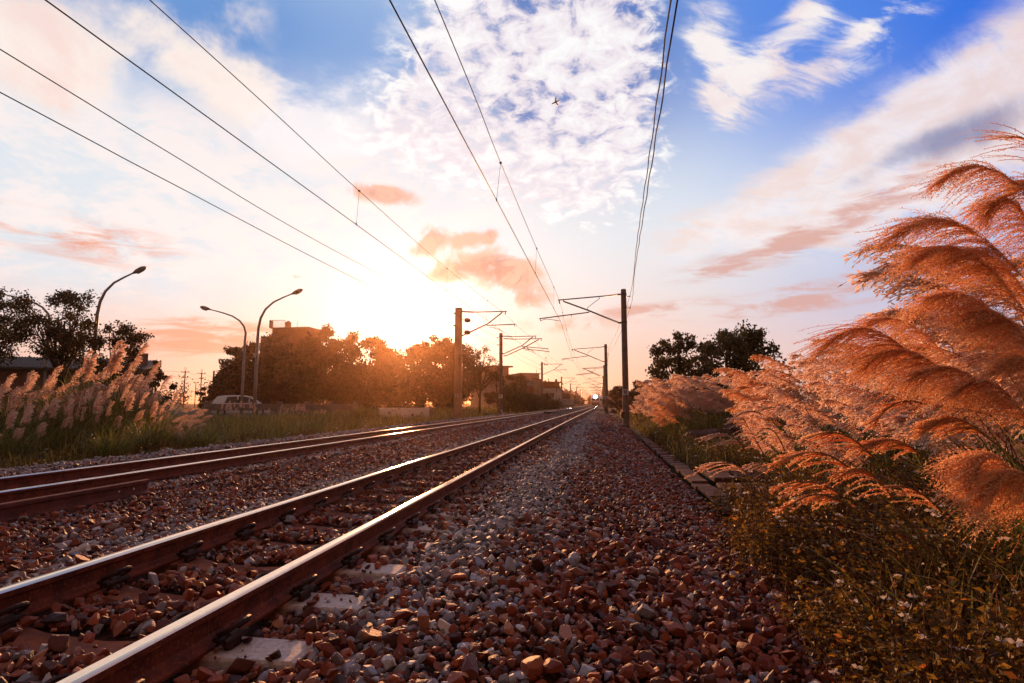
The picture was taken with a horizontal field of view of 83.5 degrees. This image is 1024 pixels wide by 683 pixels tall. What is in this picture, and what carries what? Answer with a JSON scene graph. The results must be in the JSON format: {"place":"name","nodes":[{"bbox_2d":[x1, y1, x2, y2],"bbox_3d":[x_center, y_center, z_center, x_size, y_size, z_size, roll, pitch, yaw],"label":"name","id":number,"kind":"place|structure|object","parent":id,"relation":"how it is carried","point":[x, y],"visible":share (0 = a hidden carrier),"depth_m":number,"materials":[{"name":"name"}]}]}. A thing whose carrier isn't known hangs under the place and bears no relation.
{"place":"outdoors","nodes":[
{"label":"outdoors","id":0,"kind":"place"},
{"bbox_2d":[168,408,370,416],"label":"road","id":1,"kind":"structure","parent":0,"point":[190,412],"depth_m":63.35,"materials":[{"name":"asphalt"}]},
{"bbox_2d":[211,394,268,414],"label":"parked car","id":2,"kind":"object","parent":1,"relation":"on","point":[226,398],"visible":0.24,"depth_m":45.62,"materials":[{"name":"white paint"}]},
{"bbox_2d":[0,404,1023,682],"bbox_3d":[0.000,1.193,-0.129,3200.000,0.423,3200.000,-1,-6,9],"label":"ground","id":3,"kind":"structure","parent":0,"point":[104,634],"depth_m":3.95,"materials":[{"name":"soil"}]},
{"bbox_2d":[0,286,31,370],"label":"tree","id":4,"kind":"object","parent":3,"relation":"on","point":[4,333],"visible":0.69,"depth_m":28.55,"materials":[{"name":"green plant"}]},
{"bbox_2d":[0,409,45,463],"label":"pampas clump","id":5,"kind":"object","parent":3,"relation":"on","point":[9,421],"visible":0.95,"depth_m":11.23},
{"bbox_2d":[0,374,48,445],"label":"pampas clump","id":6,"kind":"object","parent":3,"relation":"on","point":[12,376],"visible":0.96,"depth_m":13.47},
{"bbox_2d":[0,404,61,463],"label":"pampas clump","id":7,"kind":"object","parent":3,"relation":"on","point":[40,430],"visible":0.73,"depth_m":11.81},
{"bbox_2d":[0,372,61,446],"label":"pampas clump","id":8,"kind":"object","parent":3,"relation":"on","point":[32,395],"visible":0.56,"depth_m":13.96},
{"bbox_2d":[2,365,81,423],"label":"pampas clump","id":9,"kind":"object","parent":3,"relation":"on","point":[29,375],"visible":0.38,"depth_m":17.17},
{"bbox_2d":[2,390,85,442],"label":"pampas clump","id":10,"kind":"object","parent":3,"relation":"on","point":[75,401],"visible":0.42,"depth_m":14.65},
{"bbox_2d":[11,398,83,457],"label":"pampas clump","id":11,"kind":"object","parent":3,"relation":"on","point":[53,411],"visible":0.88,"depth_m":12.62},
{"bbox_2d":[4,288,107,403],"bbox_3d":[-21.843,0.849,27.227,4.269,7.293,3.788,-5,-8,40],"label":"tree","id":12,"kind":"object","parent":3,"relation":"on","point":[69,342],"visible":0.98,"depth_m":27.16,"materials":[{"name":"green plant"}]},
{"bbox_2d":[1,378,119,450],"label":"pampas clump","id":13,"kind":"object","parent":3,"relation":"on","point":[83,390],"visible":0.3,"depth_m":15.24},
{"bbox_2d":[33,389,108,458],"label":"pampas clump","id":14,"kind":"object","parent":3,"relation":"on","point":[69,430],"visible":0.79,"depth_m":13.30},
{"bbox_2d":[0,479,150,522],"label":"spare rail","id":15,"kind":"object","parent":3,"relation":"on","point":[14,510],"visible":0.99,"depth_m":5.66,"materials":[{"name":"metal"}]},
{"bbox_2d":[0,353,161,415],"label":"long shed","id":16,"kind":"structure","parent":3,"relation":"on","point":[23,368],"depth_m":38.04,"materials":[{"name":"tile"}]},
{"bbox_2d":[25,350,141,442],"bbox_3d":[-11.204,1.656,15.175,3.364,2.811,3.861,-1,-6,10],"label":"pampas clump","id":17,"kind":"object","parent":3,"relation":"on","point":[88,370],"visible":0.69,"depth_m":14.96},
{"bbox_2d":[56,382,140,448],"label":"pampas clump","id":18,"kind":"object","parent":3,"relation":"on","point":[98,407],"visible":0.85,"depth_m":13.99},
{"bbox_2d":[69,424,152,457],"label":"grass tuft","id":19,"kind":"object","parent":3,"relation":"on","point":[112,449],"visible":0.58,"depth_m":12.09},
{"bbox_2d":[72,320,154,395],"bbox_3d":[-19.063,1.695,27.814,2.794,5.737,2.785,-1,-6,9],"label":"tree","id":20,"kind":"object","parent":3,"relation":"on","point":[132,340],"visible":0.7,"depth_m":27.61,"materials":[{"name":"green plant"}]},
{"bbox_2d":[34,340,193,431],"bbox_3d":[-10.836,1.546,15.581,3.746,3.130,4.300,0,-6,2],"label":"pampas clump","id":21,"kind":"object","parent":3,"relation":"on","point":[134,381],"visible":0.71,"depth_m":15.44,"materials":[{"name":"plant"}]},
{"bbox_2d":[89,266,146,389],"bbox_3d":[-21.526,0.323,31.198,2.334,9.189,0.300,2,-6,-17],"label":"street lamp","id":22,"kind":"object","parent":3,"relation":"on","point":[139,270],"visible":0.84,"depth_m":31.23,"materials":[{"name":"metal"}]},
{"bbox_2d":[87,391,157,445],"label":"pampas clump","id":23,"kind":"object","parent":3,"relation":"on","point":[128,403],"visible":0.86,"depth_m":14.34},
{"bbox_2d":[90,360,178,430],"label":"pampas clump","id":24,"kind":"object","parent":3,"relation":"on","point":[125,376],"visible":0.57,"depth_m":16.53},
{"bbox_2d":[115,374,182,432],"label":"pampas clump","id":25,"kind":"object","parent":3,"relation":"on","point":[140,393],"visible":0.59,"depth_m":16.68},
{"bbox_2d":[114,408,190,453],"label":"grass tuft","id":26,"kind":"object","parent":3,"relation":"on","point":[158,437],"visible":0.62,"depth_m":13.58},
{"bbox_2d":[0,601,313,673],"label":"sleeper","id":27,"kind":"object","parent":3,"relation":"on","point":[228,640],"visible":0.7,"depth_m":2.44,"materials":[{"name":"concrete"}]},
{"bbox_2d":[140,359,177,410],"bbox_3d":[-15.981,2.559,25.527,1.492,3.526,1.694,-1,-6,9],"label":"tree","id":28,"kind":"object","parent":3,"relation":"on","point":[160,377],"visible":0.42,"depth_m":25.50,"materials":[{"name":"green plant"}]},
{"bbox_2d":[166,421,228,448],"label":"grass tuft","id":29,"kind":"object","parent":3,"relation":"on","point":[201,441],"visible":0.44,"depth_m":14.64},
{"bbox_2d":[63,565,371,619],"bbox_3d":[-1.772,1.396,3.120,2.040,0.282,0.280,-1,-6,9],"label":"sleeper","id":30,"kind":"object","parent":3,"relation":"on","point":[301,593],"visible":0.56,"depth_m":3.06,"materials":[{"name":"concrete"}]},
{"bbox_2d":[200,306,246,414],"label":"street lamp","id":31,"kind":"object","parent":3,"relation":"on","point":[205,308],"visible":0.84,"depth_m":44.23,"materials":[{"name":"metal"}]},
{"bbox_2d":[210,345,252,395],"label":"tree","id":32,"kind":"object","parent":3,"relation":"on","point":[229,371],"visible":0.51,"depth_m":80.69,"materials":[{"name":"green plant"}]},
{"bbox_2d":[231,341,278,403],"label":"tree","id":33,"kind":"object","parent":3,"relation":"on","point":[263,387],"visible":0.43,"depth_m":84.32,"materials":[{"name":"green plant"}]},
{"bbox_2d":[0,403,541,467],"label":"verge grass","id":34,"kind":"structure","parent":3,"relation":"on","point":[237,423],"depth_m":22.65,"materials":[{"name":"plant"}]},
{"bbox_2d":[144,541,406,582],"bbox_3d":[-1.682,1.460,3.710,2.040,0.282,0.280,-1,-6,9],"label":"sleeper","id":35,"kind":"object","parent":3,"relation":"on","point":[191,559],"visible":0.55,"depth_m":3.65,"materials":[{"name":"concrete"}]},
{"bbox_2d":[251,289,302,416],"bbox_3d":[-15.207,0.993,37.186,2.765,9.142,0.300,2,-6,-17],"label":"street lamp","id":36,"kind":"object","parent":3,"relation":"on","point":[297,291],"visible":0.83,"depth_m":36.82,"materials":[{"name":"metal"}]},
{"bbox_2d":[247,332,311,403],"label":"tree","id":37,"kind":"object","parent":3,"relation":"on","point":[276,350],"visible":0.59,"depth_m":86.04,"materials":[{"name":"green plant"}]},
{"bbox_2d":[203,401,357,419],"bbox_3d":[-14.900,4.627,37.397,9.403,1.420,0.542,2,-6,-17],"label":"guardrail","id":38,"kind":"object","parent":3,"relation":"on","point":[309,406],"visible":0.48,"depth_m":37.34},
{"bbox_2d":[261,320,319,403],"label":"brown house","id":39,"kind":"structure","parent":3,"relation":"on","point":[296,334],"depth_m":127.85,"materials":[{"name":"concrete"}]},
{"bbox_2d":[0,405,588,502],"bbox_3d":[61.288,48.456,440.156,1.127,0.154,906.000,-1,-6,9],"label":"steel rail","id":40,"kind":"object","parent":3,"relation":"on","point":[23,493],"visible":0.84,"depth_m":8.71,"materials":[{"name":"metal"}]},
{"bbox_2d":[0,404,591,490],"bbox_3d":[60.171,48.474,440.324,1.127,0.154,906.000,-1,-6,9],"label":"steel rail","id":41,"kind":"object","parent":3,"relation":"on","point":[25,480],"visible":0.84,"depth_m":9.85,"materials":[{"name":"metal"}]},
{"bbox_2d":[284,331,340,403],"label":"tree","id":42,"kind":"object","parent":3,"relation":"on","point":[312,394],"visible":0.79,"depth_m":84.93,"materials":[{"name":"green plant"}]},
{"bbox_2d":[205,522,432,556],"bbox_3d":[-1.592,1.524,4.299,2.040,0.282,0.280,-1,-6,9],"label":"sleeper","id":43,"kind":"object","parent":3,"relation":"on","point":[385,538],"visible":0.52,"depth_m":4.25,"materials":[{"name":"concrete"}]},
{"bbox_2d":[56,407,595,682],"bbox_3d":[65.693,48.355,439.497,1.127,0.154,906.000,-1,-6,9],"label":"steel rail","id":44,"kind":"object","parent":3,"relation":"on","point":[161,655],"visible":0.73,"depth_m":2.70,"materials":[{"name":"metal"}]},
{"bbox_2d":[304,323,347,403],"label":"tree","id":45,"kind":"object","parent":3,"relation":"on","point":[325,332],"visible":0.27,"depth_m":88.34,"materials":[{"name":"green plant"}]},
{"bbox_2d":[316,330,362,403],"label":"tree","id":46,"kind":"object","parent":3,"relation":"on","point":[331,358],"visible":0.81,"depth_m":85.01,"materials":[{"name":"green plant"}]},
{"bbox_2d":[254,508,449,537],"bbox_3d":[-1.502,1.587,4.889,2.040,0.282,0.280,-1,-6,9],"label":"sleeper","id":47,"kind":"object","parent":3,"relation":"on","point":[413,520],"visible":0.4,"depth_m":4.83,"materials":[{"name":"concrete"}]},
{"bbox_2d":[328,334,393,408],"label":"tree","id":48,"kind":"object","parent":3,"relation":"on","point":[364,373],"visible":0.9,"depth_m":85.64,"materials":[{"name":"green plant"}]},
{"bbox_2d":[295,497,470,520],"bbox_3d":[-1.411,1.651,5.479,2.040,0.282,0.280,-1,-6,9],"label":"sleeper","id":49,"kind":"object","parent":3,"relation":"on","point":[431,508],"visible":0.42,"depth_m":5.40,"materials":[{"name":"concrete"}]},
{"bbox_2d":[372,346,412,407],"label":"tree","id":50,"kind":"object","parent":3,"relation":"on","point":[394,378],"visible":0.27,"depth_m":87.46,"materials":[{"name":"green plant"}]},
{"bbox_2d":[326,488,477,510],"bbox_3d":[-1.321,1.714,6.069,2.040,0.282,0.280,-1,-6,9],"label":"sleeper","id":51,"kind":"object","parent":3,"relation":"on","point":[448,497],"visible":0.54,"depth_m":6.04,"materials":[{"name":"concrete"}]},
{"bbox_2d":[379,408,432,419],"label":"wall","id":52,"kind":"structure","parent":3,"relation":"on","point":[411,411],"depth_m":40.75,"materials":[{"name":"concrete"}]},
{"bbox_2d":[387,340,436,407],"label":"tree","id":53,"kind":"object","parent":3,"relation":"on","point":[409,395],"visible":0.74,"depth_m":84.83,"materials":[{"name":"green plant"}]},
{"bbox_2d":[408,335,454,408],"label":"tree","id":54,"kind":"object","parent":3,"relation":"on","point":[438,351],"visible":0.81,"depth_m":82.36,"materials":[{"name":"green plant"}]},
{"bbox_2d":[0,413,886,682],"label":"ballast","id":55,"kind":"structure","parent":3,"relation":"on","point":[54,541],"depth_m":3.60,"materials":[{"name":"gravel"}]},
{"bbox_2d":[438,343,486,406],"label":"tree","id":56,"kind":"object","parent":3,"relation":"on","point":[468,389],"visible":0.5,"depth_m":82.39,"materials":[{"name":"green plant"}]},
{"bbox_2d":[462,344,498,411],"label":"tree","id":57,"kind":"object","parent":3,"relation":"on","point":[479,371],"visible":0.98,"depth_m":63.06,"materials":[{"name":"green plant"}]},
{"bbox_2d":[453,308,514,418],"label":"catenary pole","id":58,"kind":"object","parent":3,"relation":"on","point":[458,359],"visible":0.99,"depth_m":40.12,"materials":[{"name":"concrete"}]},
{"bbox_2d":[0,92,564,384],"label":"feeder wire","id":59,"kind":"object","parent":58,"relation":"attached to","point":[195,195],"visible":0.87,"depth_m":12.52,"materials":[{"name":"grey metal"}]},
{"bbox_2d":[45,0,587,393],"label":"overhead line","id":60,"kind":"object","parent":58,"relation":"hanging from","point":[258,153],"visible":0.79,"depth_m":11.02,"materials":[{"name":"grey metal"}]},
{"bbox_2d":[471,365,512,406],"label":"pale building","id":61,"kind":"structure","parent":3,"relation":"on","point":[475,401],"depth_m":122.04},
{"bbox_2d":[157,358,832,408],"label":"woods","id":62,"kind":"object","parent":3,"relation":"on","point":[573,395],"visible":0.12,"depth_m":183.84,"materials":[{"name":"green plant"}]},
{"bbox_2d":[492,384,522,412],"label":"bush","id":63,"kind":"object","parent":3,"relation":"on","point":[513,398],"visible":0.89,"depth_m":65.79,"materials":[{"name":"green plant"}]},
{"bbox_2d":[497,333,548,413],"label":"catenary pole","id":64,"kind":"object","parent":3,"relation":"on","point":[500,344],"visible":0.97,"depth_m":55.14,"materials":[{"name":"metal"}]},
{"bbox_2d":[0,49,580,391],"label":"feeder wire","id":65,"kind":"object","parent":64,"relation":"attached to","point":[198,170],"visible":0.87,"depth_m":12.62,"materials":[{"name":"grey metal"}]},
{"bbox_2d":[539,289,630,426],"bbox_3d":[4.351,1.091,34.126,5.457,8.390,0.400,-1,-6,9],"label":"catenary pole","id":66,"kind":"object","parent":3,"relation":"on","point":[625,413],"visible":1,"depth_m":33.77,"materials":[{"name":"metal"}]},
{"bbox_2d":[389,0,592,389],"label":"overhead line","id":67,"kind":"object","parent":66,"relation":"hanging from","point":[500,162],"visible":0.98,"depth_m":11.20,"materials":[{"name":"grey metal"}]},
{"bbox_2d":[607,0,671,360],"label":"feeder cable","id":68,"kind":"object","parent":66,"relation":"attached to","point":[653,127],"visible":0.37,"depth_m":12.09,"materials":[{"name":"black metal"}]},
{"bbox_2d":[607,0,677,366],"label":"feeder cable","id":69,"kind":"object","parent":66,"relation":"attached to","point":[656,129],"visible":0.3,"depth_m":10.94,"materials":[{"name":"black metal"}]},
{"bbox_2d":[602,385,622,412],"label":"bush","id":70,"kind":"object","parent":3,"relation":"on","point":[615,392],"visible":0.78,"depth_m":82.58,"materials":[{"name":"green plant"}]},
{"bbox_2d":[635,380,693,434],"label":"pampas clump","id":71,"kind":"object","parent":3,"relation":"on","point":[652,399],"visible":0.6,"depth_m":19.33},
{"bbox_2d":[644,396,688,442],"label":"pampas clump","id":72,"kind":"object","parent":3,"relation":"on","point":[659,416],"visible":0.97,"depth_m":17.60,"materials":[{"name":"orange plant"}]},
{"bbox_2d":[648,389,709,436],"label":"pampas clump","id":73,"kind":"object","parent":3,"relation":"on","point":[686,416],"visible":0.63,"depth_m":18.24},
{"bbox_2d":[645,330,713,416],"bbox_3d":[7.126,1.848,24.779,3.158,4.780,2.701,4,-7,-30],"label":"tree","id":74,"kind":"object","parent":3,"relation":"on","point":[662,363],"visible":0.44,"depth_m":24.49,"materials":[{"name":"green plant"}]},
{"bbox_2d":[669,374,732,429],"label":"pampas clump","id":75,"kind":"object","parent":3,"relation":"on","point":[684,381],"visible":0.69,"depth_m":18.47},
{"bbox_2d":[694,378,746,428],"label":"pampas clump","id":76,"kind":"object","parent":3,"relation":"on","point":[710,403],"visible":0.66,"depth_m":18.06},
{"bbox_2d":[701,373,742,427],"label":"pampas clump","id":77,"kind":"object","parent":3,"relation":"on","point":[720,394],"visible":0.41,"depth_m":18.29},
{"bbox_2d":[685,425,765,445],"bbox_3d":[6.353,2.777,17.040,2.525,0.872,1.031,0,-6,3],"label":"wrapped bundle","id":78,"kind":"object","parent":3,"relation":"on","point":[716,431],"visible":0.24,"depth_m":16.77,"materials":[{"name":"black plastic"}]},
{"bbox_2d":[671,319,782,422],"bbox_3d":[8.962,1.606,23.851,4.171,5.070,4.159,-6,-9,44],"label":"tree","id":79,"kind":"object","parent":3,"relation":"on","point":[743,346],"visible":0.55,"depth_m":23.32,"materials":[{"name":"green plant"}]},
{"bbox_2d":[702,469,775,481],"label":"concrete slab","id":80,"kind":"structure","parent":3,"relation":"on","point":[718,477],"depth_m":9.73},
{"bbox_2d":[685,462,799,522],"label":"silver grass","id":81,"kind":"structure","parent":3,"relation":"on","point":[731,467],"depth_m":5.70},
{"bbox_2d":[695,406,832,496],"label":"silver grass","id":82,"kind":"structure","parent":3,"relation":"on","point":[758,430],"depth_m":6.80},
{"bbox_2d":[712,354,825,457],"bbox_3d":[5.241,1.432,11.455,2.065,2.360,2.303,1,-6,-8],"label":"pampas clump","id":83,"kind":"object","parent":3,"relation":"on","point":[789,378],"visible":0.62,"depth_m":11.45,"materials":[{"name":"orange plant"}]},
{"bbox_2d":[736,400,809,476],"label":"pampas clump","id":84,"kind":"object","parent":3,"relation":"on","point":[750,405],"visible":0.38,"depth_m":9.49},
{"bbox_2d":[748,404,827,480],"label":"pampas clump","id":85,"kind":"object","parent":3,"relation":"on","point":[782,435],"visible":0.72,"depth_m":7.65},
{"bbox_2d":[758,357,861,444],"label":"pampas clump","id":86,"kind":"object","parent":3,"relation":"on","point":[811,400],"visible":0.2,"depth_m":11.66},
{"bbox_2d":[745,367,887,473],"bbox_3d":[4.731,1.367,9.053,2.145,1.956,1.898,-1,-6,7],"label":"pampas clump","id":87,"kind":"object","parent":3,"relation":"on","point":[815,411],"visible":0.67,"depth_m":8.89,"materials":[{"name":"plant"}]},
{"bbox_2d":[620,410,1023,682],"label":"weeds","id":88,"kind":"object","parent":3,"relation":"on","point":[776,534],"visible":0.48,"depth_m":2.97,"materials":[{"name":"green plant"}]},
{"bbox_2d":[771,404,900,509],"bbox_3d":[3.538,1.359,6.288,1.481,1.350,1.311,1,-6,-12],"label":"pampas clump","id":89,"kind":"object","parent":3,"relation":"on","point":[837,454],"visible":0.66,"depth_m":6.08,"materials":[{"name":"plant"}]},
{"bbox_2d":[786,353,911,471],"bbox_3d":[5.473,1.249,9.163,2.442,2.227,2.161,2,-6,-19],"label":"pampas clump","id":90,"kind":"object","parent":3,"relation":"on","point":[806,376],"visible":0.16,"depth_m":8.97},
{"bbox_2d":[790,360,970,502],"bbox_3d":[4.506,1.148,7.047,2.152,1.962,1.904,0,-6,-1],"label":"pampas clump","id":91,"kind":"object","parent":3,"relation":"on","point":[823,386],"visible":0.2,"depth_m":6.83,"materials":[{"name":"plant"}]},
{"bbox_2d":[738,206,1023,588],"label":"silver grass","id":92,"kind":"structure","parent":3,"relation":"on","point":[945,256],"depth_m":2.50,"materials":[{"name":"orange plant"}]},
{"bbox_2d":[767,480,1023,682],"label":"silver grass","id":93,"kind":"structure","parent":3,"relation":"on","point":[824,496],"depth_m":2.40,"materials":[{"name":"orange plant"}]},
{"bbox_2d":[790,314,1023,590],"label":"silver grass","id":94,"kind":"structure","parent":3,"relation":"on","point":[895,352],"depth_m":2.99,"materials":[{"name":"orange plant"}]},
{"bbox_2d":[810,349,1018,523],"bbox_3d":[3.902,1.000,5.383,1.693,1.900,2.057,6,-9,-45],"label":"pampas clump","id":95,"kind":"object","parent":3,"relation":"on","point":[864,397],"visible":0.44,"depth_m":5.50,"materials":[{"name":"plant"}]},
{"bbox_2d":[814,159,1023,544],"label":"silver grass","id":96,"kind":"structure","parent":3,"relation":"on","point":[990,207],"depth_m":2.51,"materials":[{"name":"orange plant"}]},
{"bbox_2d":[821,400,1023,652],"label":"silver grass","id":97,"kind":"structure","parent":3,"relation":"on","point":[870,444],"depth_m":2.83,"materials":[{"name":"orange plant"}]},
{"bbox_2d":[836,338,1023,477],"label":"pampas clump","id":98,"kind":"object","parent":3,"relation":"on","point":[882,389],"visible":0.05,"depth_m":7.07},
{"bbox_2d":[838,268,1023,551],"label":"pampas clump","id":99,"kind":"object","parent":3,"relation":"on","point":[867,277],"visible":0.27,"depth_m":3.89,"materials":[{"name":"plant"}]},
{"bbox_2d":[842,240,1023,470],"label":"pampas clump","id":100,"kind":"object","parent":3,"relation":"on","point":[859,254],"visible":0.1,"depth_m":4.33,"materials":[{"name":"plant"}]},
{"bbox_2d":[853,285,1023,573],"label":"silver grass","id":101,"kind":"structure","parent":3,"relation":"on","point":[963,322],"depth_m":2.60,"materials":[{"name":"orange plant"}]},
{"bbox_2d":[856,444,1023,681],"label":"silver grass","id":102,"kind":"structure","parent":3,"relation":"on","point":[977,486],"depth_m":1.98,"materials":[{"name":"orange plant"}]},
{"bbox_2d":[866,352,1023,594],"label":"silver grass","id":103,"kind":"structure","parent":3,"relation":"on","point":[961,384],"depth_m":2.66,"materials":[{"name":"orange plant"}]},
{"bbox_2d":[867,310,1023,585],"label":"pampas clump","id":104,"kind":"object","parent":3,"relation":"on","point":[899,419],"visible":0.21,"depth_m":4.08,"materials":[{"name":"plant"}]},
{"bbox_2d":[0,0,1023,403],"label":"sky","id":105,"kind":"structure","parent":0,"point":[788,130],"materials":[{"name":"blue"}]},
{"bbox_2d":[616,410,1015,628],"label":"bank grass","id":106,"kind":"structure","parent":0,"point":[642,423],"depth_m":13.83,"materials":[{"name":"plant"}]},
{"bbox_2d":[753,431,1005,682],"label":"silver grass","id":107,"kind":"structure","parent":0,"point":[789,457],"depth_m":2.67,"materials":[{"name":"orange plant"}]},
{"bbox_2d":[822,467,1023,680],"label":"silver grass","id":108,"kind":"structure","parent":0,"point":[844,473],"depth_m":2.36,"materials":[{"name":"orange plant"}]},
{"bbox_2d":[966,122,1023,239],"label":"silver grass","id":109,"kind":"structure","parent":0,"point":[1006,137],"depth_m":2.62,"materials":[{"name":"orange plant"}]},
{"bbox_3d":[0.878,3.241,20.218,2.040,0.282,0.280,-1,-6,9],"label":"sleeper","id":110,"kind":"object","parent":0,"visible":0},
{"bbox_2d":[0,406,593,617],"bbox_3d":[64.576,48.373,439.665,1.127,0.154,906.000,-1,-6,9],"label":"steel rail","id":111,"kind":"object","parent":110,"relation":"on","point":[43,592],"visible":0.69,"depth_m":3.75,"materials":[{"name":"metal"}]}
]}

